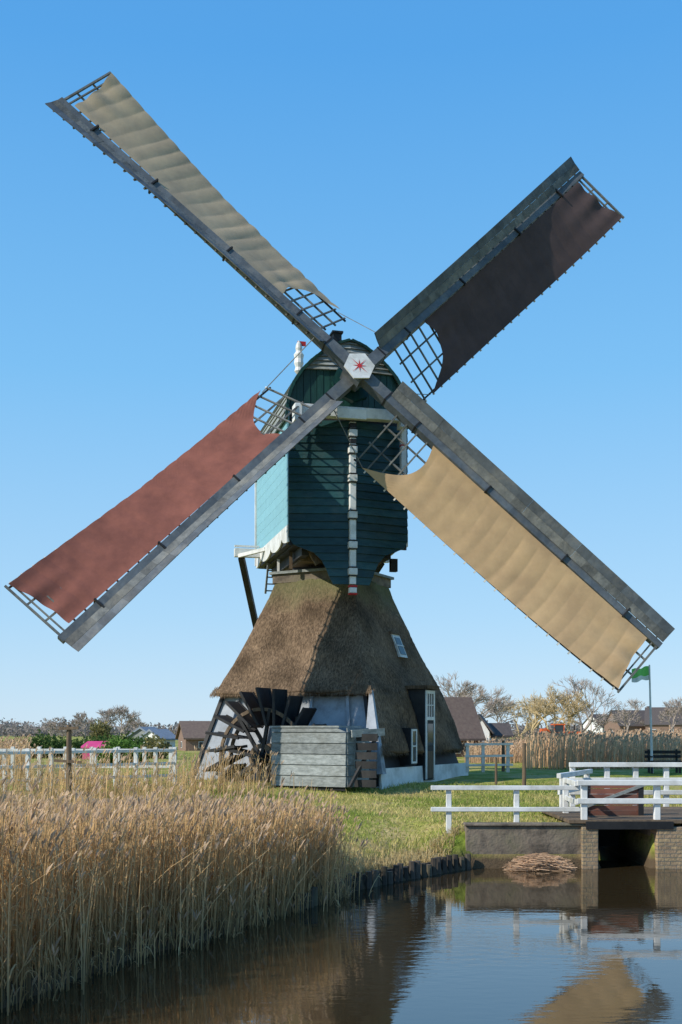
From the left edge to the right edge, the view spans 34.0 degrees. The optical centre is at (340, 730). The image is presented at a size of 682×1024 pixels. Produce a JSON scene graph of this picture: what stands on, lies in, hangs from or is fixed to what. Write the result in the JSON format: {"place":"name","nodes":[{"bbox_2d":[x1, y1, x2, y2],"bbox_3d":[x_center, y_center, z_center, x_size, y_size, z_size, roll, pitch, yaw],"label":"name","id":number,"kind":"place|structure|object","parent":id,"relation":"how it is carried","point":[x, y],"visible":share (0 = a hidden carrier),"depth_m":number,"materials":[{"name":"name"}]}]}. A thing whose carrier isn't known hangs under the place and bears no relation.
{"place":"outdoors","nodes":[
{"label":"outdoors","id":0,"kind":"place"},
{"bbox_2d":[0,846,681,1023],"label":"water","id":1,"kind":"structure","parent":0,"point":[602,944],"depth_m":12.20,"materials":[{"name":"blue liquid"}]},
{"bbox_2d":[502,853,576,871],"bbox_3d":[3.617,2.405,20.313,1.319,0.337,0.781,0,0,0],"label":"cut reed pile","id":2,"kind":"object","parent":1,"relation":"on","point":[538,861],"visible":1,"depth_m":20.20,"materials":[{"name":"brown plant"}]},
{"bbox_2d":[0,731,681,1008],"bbox_3d":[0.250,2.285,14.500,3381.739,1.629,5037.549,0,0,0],"label":"ground","id":3,"kind":"structure","parent":0,"point":[636,847],"depth_m":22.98,"materials":[{"name":"green plant"}]},
{"bbox_2d":[0,733,41,776],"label":"reed bed","id":4,"kind":"object","parent":3,"relation":"on","point":[24,741],"visible":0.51,"depth_m":37.58,"materials":[{"name":"beige plant"}]},
{"bbox_2d":[36,718,60,733],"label":"bare tree","id":5,"kind":"object","parent":3,"relation":"on","point":[47,723],"visible":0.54,"depth_m":150.47,"materials":[{"name":"plant"}]},
{"bbox_2d":[43,716,75,736],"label":"bare tree","id":6,"kind":"object","parent":3,"relation":"on","point":[63,723],"visible":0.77,"depth_m":119.78,"materials":[{"name":"plant"}]},
{"bbox_2d":[54,725,81,801],"bbox_3d":[-5.856,0.920,23.985,0.584,2.060,0.160,0,0,0],"label":"wooden post","id":7,"kind":"object","parent":3,"relation":"on","point":[69,729],"visible":0.72,"depth_m":23.95,"materials":[{"name":"brown wood"}]},
{"bbox_2d":[2,729,160,758],"bbox_3d":[-15.844,0.824,62.007,11.476,1.775,5.557,0,0,0],"label":"hedge","id":8,"kind":"object","parent":3,"relation":"on","point":[48,741],"visible":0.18,"depth_m":61.57,"materials":[{"name":"green plant"}]},
{"bbox_2d":[65,711,97,737],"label":"bare tree","id":9,"kind":"object","parent":3,"relation":"on","point":[81,718],"visible":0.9,"depth_m":126.31,"materials":[{"name":"plant"}]},
{"bbox_2d":[0,747,172,779],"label":"white fence","id":10,"kind":"object","parent":3,"relation":"on","point":[64,748],"visible":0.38,"depth_m":33.45,"materials":[{"name":"paint"}]},
{"bbox_2d":[0,747,176,790],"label":"white fence","id":11,"kind":"object","parent":3,"relation":"on","point":[155,750],"visible":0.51,"depth_m":29.79,"materials":[{"name":"paint"}]},
{"bbox_2d":[81,741,110,758],"bbox_3d":[-12.166,1.000,56.000,1.460,0.900,1.320,0,0,0],"label":"pink tent","id":12,"kind":"object","parent":3,"relation":"on","point":[94,744],"visible":0.33,"depth_m":55.47,"materials":[{"name":"fabric"}]},
{"bbox_2d":[0,740,201,804],"bbox_3d":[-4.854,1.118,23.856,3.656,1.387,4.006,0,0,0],"label":"reed bed","id":13,"kind":"object","parent":3,"relation":"on","point":[120,788],"visible":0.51,"depth_m":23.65,"materials":[{"name":"beige plant"}]},
{"bbox_2d":[97,708,119,739],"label":"bare tree","id":14,"kind":"object","parent":3,"relation":"on","point":[106,716],"visible":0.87,"depth_m":132.37,"materials":[{"name":"plant"}]},
{"bbox_2d":[97,733,149,762],"bbox_3d":[-9.838,0.913,49.993,2.537,1.535,2.006,0,0,0],"label":"shrub","id":15,"kind":"object","parent":3,"relation":"on","point":[125,743],"visible":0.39,"depth_m":49.69,"materials":[{"name":"green plant"}]},
{"bbox_2d":[112,705,140,736],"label":"bare tree","id":16,"kind":"object","parent":3,"relation":"on","point":[123,711],"visible":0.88,"depth_m":136.63,"materials":[{"name":"plant"}]},
{"bbox_2d":[88,719,171,758],"bbox_3d":[-12.365,0.447,65.000,1.954,2.492,13.138,0,0,-26],"label":"shrub","id":17,"kind":"object","parent":3,"relation":"on","point":[101,728],"visible":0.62,"depth_m":60.44,"materials":[{"name":"green plant"}]},
{"bbox_2d":[125,713,148,729],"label":"bare tree","id":18,"kind":"object","parent":3,"relation":"on","point":[139,721],"visible":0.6,"depth_m":143.78,"materials":[{"name":"brown plant"}]},
{"bbox_2d":[127,727,156,740],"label":"grey shed","id":19,"kind":"structure","parent":3,"relation":"on","point":[138,731],"depth_m":97.37,"materials":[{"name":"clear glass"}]},
{"bbox_2d":[140,729,177,747],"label":"grey shed","id":20,"kind":"structure","parent":3,"relation":"on","point":[168,735],"depth_m":89.52,"materials":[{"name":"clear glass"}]},
{"bbox_2d":[0,754,382,1015],"bbox_3d":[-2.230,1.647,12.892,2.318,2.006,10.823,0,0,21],"label":"reed bed","id":21,"kind":"object","parent":3,"relation":"on","point":[27,961],"visible":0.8,"depth_m":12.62,"materials":[{"name":"beige plant"}]},
{"bbox_2d":[175,721,210,750],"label":"barn","id":22,"kind":"structure","parent":3,"relation":"on","point":[190,735],"depth_m":83.81,"materials":[{"name":"brick"}]},
{"bbox_2d":[170,744,283,797],"bbox_3d":[-2.835,1.060,27.980,2.908,1.420,2.271,0,0,0],"label":"reed bed","id":23,"kind":"object","parent":3,"relation":"on","point":[222,778],"visible":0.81,"depth_m":27.83,"materials":[{"name":"beige plant"}]},
{"bbox_2d":[0,717,579,736],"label":"distant tree line","id":24,"kind":"object","parent":3,"relation":"on","point":[11,728],"visible":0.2,"depth_m":276.60,"materials":[{"name":"plant"}]},
{"bbox_2d":[4,71,674,790],"bbox_3d":[0.503,-8.582,37.070,18.474,22.900,17.096,0,0,0],"label":"windmill","id":25,"kind":"object","parent":3,"relation":"on","point":[328,681],"visible":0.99,"depth_m":33.28,"materials":[{"name":"brown wood"}]},
{"bbox_2d":[389,631,438,779],"bbox_3d":[2.206,-0.790,34.657,1.768,4.680,2.611,0,0,0],"label":"door and windows","id":26,"kind":"structure","parent":25,"relation":"in","point":[422,697],"depth_m":34.48,"materials":[{"name":"white wood"}]},
{"bbox_2d":[293,854,470,909],"bbox_3d":[0.738,2.651,18.329,0.520,0.802,5.814,0,0,32],"label":"timber revetment","id":27,"kind":"object","parent":3,"relation":"on","point":[416,869],"visible":0.37,"depth_m":18.73,"materials":[{"name":"brown wood"}]},
{"bbox_2d":[307,822,462,887],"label":"dry bank grass","id":28,"kind":"structure","parent":3,"relation":"on","point":[425,857],"depth_m":19.98,"materials":[{"name":"beige plant"}]},
{"bbox_2d":[444,697,485,756],"bbox_3d":[5.970,-0.125,64.000,3.400,3.550,3.500,0,0,-20],"label":"farmhouse","id":29,"kind":"object","parent":3,"relation":"on","point":[463,712],"visible":0.19,"depth_m":63.39,"materials":[{"name":"brick"}]},
{"bbox_2d":[454,687,489,706],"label":"bare tree","id":30,"kind":"object","parent":3,"relation":"on","point":[474,698],"visible":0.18,"depth_m":95.17,"materials":[{"name":"plant"}]},
{"bbox_2d":[435,671,518,717],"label":"bare tree","id":31,"kind":"object","parent":3,"relation":"on","point":[468,686],"visible":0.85,"depth_m":84.96,"materials":[{"name":"brown plant"}]},
{"bbox_2d":[478,714,494,742],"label":"white cottage","id":32,"kind":"structure","parent":3,"relation":"on","point":[485,725],"depth_m":68.29,"materials":[{"name":"paint"}]},
{"bbox_2d":[465,743,512,771],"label":"white gate","id":33,"kind":"structure","parent":3,"relation":"on","point":[483,756],"depth_m":35.98,"materials":[{"name":"paint"}]},
{"bbox_2d":[462,735,525,762],"bbox_3d":[9.226,0.915,60.060,5.972,1.310,17.080,0,0,9],"label":"reed bed","id":34,"kind":"object","parent":3,"relation":"on","point":[515,751],"visible":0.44,"depth_m":53.14,"materials":[{"name":"beige plant"}]},
{"bbox_2d":[495,758,496,784],"bbox_3d":[4.583,1.211,33.000,0.074,0.802,0.074,0,0,-22],"label":"fence post","id":35,"kind":"object","parent":3,"relation":"on","point":[495,771],"visible":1,"depth_m":32.97,"materials":[{"name":"brown wood"}]},
{"bbox_2d":[487,723,513,741],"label":"white cottage","id":36,"kind":"structure","parent":3,"relation":"on","point":[502,729],"depth_m":69.36,"materials":[{"name":"tile"}]},
{"bbox_2d":[477,697,524,722],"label":"bare tree","id":37,"kind":"object","parent":3,"relation":"on","point":[498,716],"visible":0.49,"depth_m":119.07,"materials":[{"name":"plant"}]},
{"bbox_2d":[502,741,504,771],"bbox_3d":[5.522,0.883,38.000,0.111,1.056,0.111,0,0,-22],"label":"fence post","id":38,"kind":"object","parent":3,"relation":"on","point":[503,758],"visible":0.69,"depth_m":37.96,"materials":[{"name":"brown wood"}]},
{"bbox_2d":[431,786,579,833],"bbox_3d":[3.095,1.496,21.047,2.812,0.908,0.155,0,0,0],"label":"white railing","id":39,"kind":"object","parent":3,"relation":"on","point":[449,809],"visible":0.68,"depth_m":20.98,"materials":[{"name":"paint"}]},
{"bbox_2d":[499,700,539,738],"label":"bare tree","id":40,"kind":"object","parent":3,"relation":"on","point":[524,720],"visible":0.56,"depth_m":109.66,"materials":[{"name":"brown plant"}]},
{"bbox_2d":[522,743,525,785],"bbox_3d":[5.085,1.002,31.000,0.111,1.279,0.111,0,0,-22],"label":"fence post","id":41,"kind":"object","parent":3,"relation":"on","point":[523,764],"visible":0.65,"depth_m":30.96,"materials":[{"name":"brown wood"}]},
{"bbox_2d":[523,692,559,733],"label":"bare tree","id":42,"kind":"object","parent":3,"relation":"on","point":[536,720],"visible":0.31,"depth_m":105.07,"materials":[{"name":"brown plant"}]},
{"bbox_2d":[515,684,579,733],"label":"bare tree","id":43,"kind":"object","parent":3,"relation":"on","point":[554,696],"visible":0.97,"depth_m":100.27,"materials":[{"name":"brown plant"}]},
{"bbox_2d":[540,724,580,734],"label":"tractor","id":44,"kind":"object","parent":3,"relation":"on","point":[559,727],"visible":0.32,"depth_m":74.55,"materials":[{"name":"orange paint"}]},
{"bbox_2d":[531,689,591,730],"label":"bare tree","id":45,"kind":"object","parent":3,"relation":"on","point":[580,707],"visible":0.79,"depth_m":100.30,"materials":[{"name":"brown plant"}]},
{"bbox_2d":[463,762,681,868],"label":"bridge","id":46,"kind":"structure","parent":3,"relation":"on","point":[605,816],"depth_m":20.63,"materials":[{"name":"wood"}]},
{"bbox_2d":[549,676,629,731],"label":"bare tree","id":47,"kind":"object","parent":3,"relation":"on","point":[575,686],"visible":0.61,"depth_m":109.80,"materials":[{"name":"plant"}]},
{"bbox_2d":[566,699,613,732],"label":"bare tree","id":48,"kind":"object","parent":3,"relation":"on","point":[600,725],"visible":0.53,"depth_m":120.10,"materials":[{"name":"plant"}]},
{"bbox_2d":[510,727,676,741],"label":"shrub","id":49,"kind":"object","parent":3,"relation":"on","point":[548,733],"visible":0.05,"depth_m":89.80,"materials":[{"name":"plant"}]},
{"bbox_2d":[582,714,607,732],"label":"house","id":50,"kind":"structure","parent":3,"relation":"on","point":[585,722],"depth_m":208.08,"materials":[{"name":"tile"}]},
{"bbox_2d":[519,725,681,769],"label":"reed bed","id":51,"kind":"object","parent":3,"relation":"on","point":[561,750],"visible":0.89,"depth_m":44.92,"materials":[{"name":"beige plant"}]},
{"bbox_2d":[603,706,648,735],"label":"brick house","id":52,"kind":"structure","parent":3,"relation":"on","point":[619,726],"depth_m":187.89,"materials":[{"name":"brick"}]},
{"bbox_2d":[609,697,644,731],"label":"bare tree","id":53,"kind":"object","parent":3,"relation":"on","point":[623,714],"visible":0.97,"depth_m":130.37,"materials":[{"name":"plant"}]},
{"bbox_2d":[649,665,652,760],"bbox_3d":[11.106,-0.344,40.000,0.180,3.991,0.100,0,0,0],"label":"flagpole","id":54,"kind":"object","parent":3,"relation":"on","point":[651,740],"visible":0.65,"depth_m":39.97,"materials":[{"name":"grey metal"}]},
{"bbox_2d":[632,666,648,682],"bbox_3d":[10.739,-2.002,39.998,0.614,0.598,0.178,0,0,-4],"label":"flag","id":55,"kind":"object","parent":54,"relation":"attached to","point":[641,674],"visible":0.93,"depth_m":40.03,"materials":[{"name":"fabric"}]},
{"bbox_2d":[644,707,681,732],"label":"brick house","id":56,"kind":"structure","parent":3,"relation":"on","point":[657,723],"depth_m":183.13,"materials":[{"name":"tile"}]},
{"bbox_2d":[644,749,681,773],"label":"park bench","id":57,"kind":"object","parent":3,"relation":"on","point":[676,752],"visible":0.88,"depth_m":40.22,"materials":[{"name":"black wood"}]},
{"bbox_2d":[658,697,681,731],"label":"bare tree","id":58,"kind":"object","parent":3,"relation":"on","point":[674,710],"visible":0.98,"depth_m":130.17,"materials":[{"name":"brown plant"}]},
{"bbox_2d":[0,0,681,729],"label":"sky","id":59,"kind":"structure","parent":0,"point":[372,144],"materials":[{"name":"blue"}]}
]}

